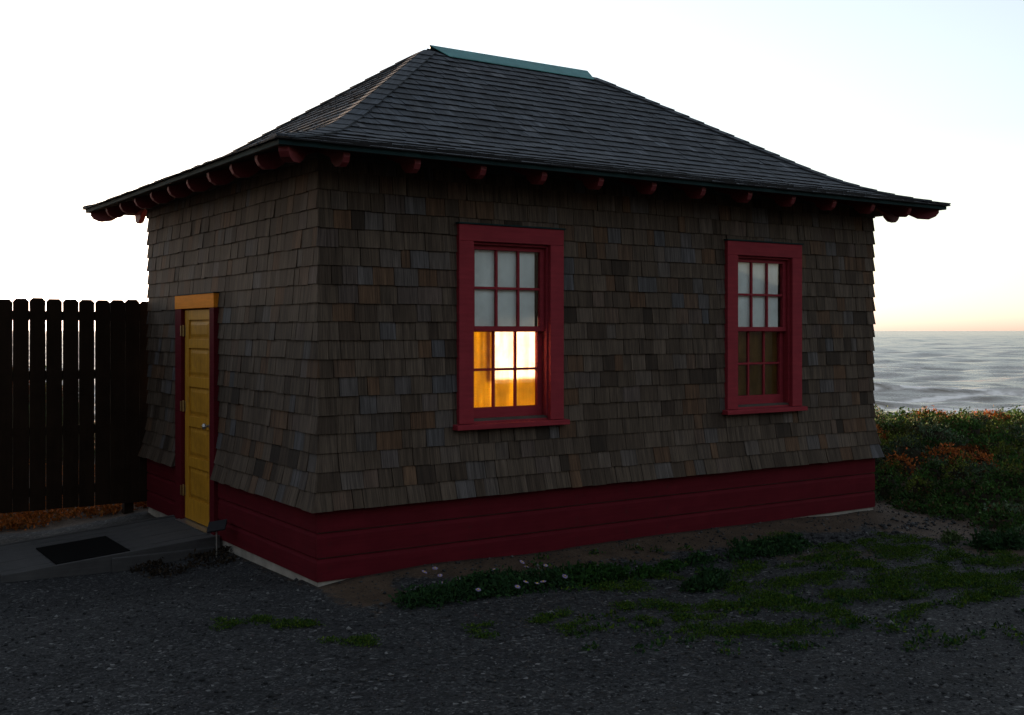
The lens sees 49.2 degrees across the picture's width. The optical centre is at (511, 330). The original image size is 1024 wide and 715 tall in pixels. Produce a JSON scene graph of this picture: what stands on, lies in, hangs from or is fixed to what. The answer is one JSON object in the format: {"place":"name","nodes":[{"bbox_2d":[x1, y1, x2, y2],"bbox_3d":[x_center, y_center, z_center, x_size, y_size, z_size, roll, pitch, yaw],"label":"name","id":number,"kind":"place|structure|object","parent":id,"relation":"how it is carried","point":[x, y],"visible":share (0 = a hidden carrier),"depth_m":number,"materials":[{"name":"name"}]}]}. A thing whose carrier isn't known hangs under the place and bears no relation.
{"place":"outdoors","nodes":[
{"label":"outdoors","id":0,"kind":"place"},
{"bbox_2d":[0,421,1023,714],"bbox_3d":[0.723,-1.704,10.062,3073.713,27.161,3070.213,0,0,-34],"label":"ground","id":1,"kind":"structure","parent":0,"point":[668,693],"depth_m":6.40,"materials":[{"name":"grey gravel"}]},
{"bbox_2d":[0,298,148,513],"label":"board fence","id":2,"kind":"object","parent":1,"relation":"on","point":[33,375],"visible":0.86,"depth_m":10.80,"materials":[{"name":"brown wood"}]},
{"bbox_2d":[0,515,219,582],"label":"concrete slab","id":3,"kind":"object","parent":1,"relation":"on","point":[169,538],"depth_m":9.15,"materials":[{"name":"grey concrete"}]},
{"bbox_2d":[36,536,129,564],"bbox_3d":[-3.501,1.784,9.119,0.560,0.055,0.760,0,0,-34],"label":"doormat","id":4,"kind":"object","parent":3,"relation":"on","point":[67,552],"visible":1,"depth_m":9.08,"materials":[{"name":"black rubber"}]},
{"bbox_2d":[0,465,241,578],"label":"dry grass","id":5,"kind":"structure","parent":1,"relation":"on","point":[13,521],"depth_m":10.80,"materials":[{"name":"orange plant"}]},
{"bbox_2d":[206,519,226,557],"bbox_3d":[-2.379,1.735,9.026,0.158,0.411,0.144,0,0,-3],"label":"stake light","id":6,"kind":"object","parent":1,"relation":"on","point":[216,526],"visible":0.93,"depth_m":9.00,"materials":[{"name":"metal"}]},
{"bbox_2d":[388,560,594,609],"bbox_3d":[-0.053,1.745,7.771,1.720,0.193,0.688,0,0,-24],"label":"daisy plant","id":7,"kind":"object","parent":1,"relation":"on","point":[480,584],"visible":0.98,"depth_m":7.63,"materials":[{"name":"green plant"}]},
{"bbox_2d":[82,45,950,586],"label":"shingle cottage","id":8,"kind":"structure","parent":1,"relation":"on","point":[432,303],"depth_m":9.09,"materials":[{"name":"brown wood"}]},
{"bbox_2d":[180,309,208,526],"bbox_3d":[-2.774,0.752,9.823,0.115,1.873,0.775,0,0,-34],"label":"door","id":9,"kind":"structure","parent":8,"relation":"in","point":[196,321],"depth_m":9.87,"materials":[{"name":"yellow wood"}]},
{"bbox_2d":[453,222,569,430],"bbox_3d":[-0.025,-0.034,8.674,1.042,1.555,0.195,0,0,-34],"label":"window","id":10,"kind":"structure","parent":8,"relation":"in","point":[508,365],"depth_m":8.73,"materials":[{"name":"red paint"}]},
{"bbox_2d":[722,239,807,414],"bbox_3d":[2.274,-0.034,10.224,1.033,1.555,0.195,0,0,-34],"label":"window","id":11,"kind":"structure","parent":8,"relation":"in","point":[763,359],"depth_m":10.29,"materials":[{"name":"red paint"}]},
{"bbox_2d":[62,380,1023,542],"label":"coastal scrub","id":12,"kind":"object","parent":1,"relation":"on","point":[979,454],"visible":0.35,"depth_m":12.48,"materials":[{"name":"green plant"}]},
{"bbox_2d":[209,530,1023,655],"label":"ground cover","id":13,"kind":"object","parent":1,"relation":"on","point":[772,599],"visible":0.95,"depth_m":7.54,"materials":[{"name":"green plant"}]},
{"bbox_2d":[546,557,688,590],"bbox_3d":[0.766,1.746,8.201,1.287,0.177,0.487,0,0,-34],"label":"weed plant","id":14,"kind":"object","parent":1,"relation":"on","point":[610,572],"visible":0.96,"depth_m":8.11,"materials":[{"name":"green plant"}]},
{"bbox_2d":[677,563,731,593],"bbox_3d":[1.396,1.755,7.946,0.332,0.183,0.637,0,0,26],"label":"weed plant","id":15,"kind":"object","parent":1,"relation":"on","point":[705,578],"visible":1,"depth_m":7.82,"materials":[{"name":"green plant"}]},
{"bbox_2d":[680,532,811,566],"bbox_3d":[1.939,1.736,8.976,1.506,0.205,0.524,0,0,-34],"label":"weed plant","id":16,"kind":"object","parent":1,"relation":"on","point":[774,546],"visible":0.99,"depth_m":8.95,"materials":[{"name":"green plant"}]},
{"bbox_2d":[937,528,964,544],"bbox_3d":[3.732,1.745,9.478,0.218,0.144,0.223,0,0,-34],"label":"weed plant","id":17,"kind":"object","parent":1,"relation":"on","point":[952,536],"visible":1,"depth_m":9.45,"materials":[{"name":"green plant"}]},
{"bbox_2d":[963,520,1023,551],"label":"weed plant","id":18,"kind":"object","parent":1,"relation":"on","point":[986,537],"visible":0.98,"depth_m":9.19,"materials":[{"name":"green plant"}]},
{"bbox_2d":[0,0,1023,330],"label":"sky","id":19,"kind":"structure","parent":0,"point":[101,100],"materials":[{"name":"white"}]},
{"bbox_2d":[62,331,1023,420],"bbox_3d":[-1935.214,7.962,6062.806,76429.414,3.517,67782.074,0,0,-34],"label":"sea","id":20,"kind":"structure","parent":0,"point":[944,371],"depth_m":225.61,"materials":[{"name":"liquid"}]}
]}

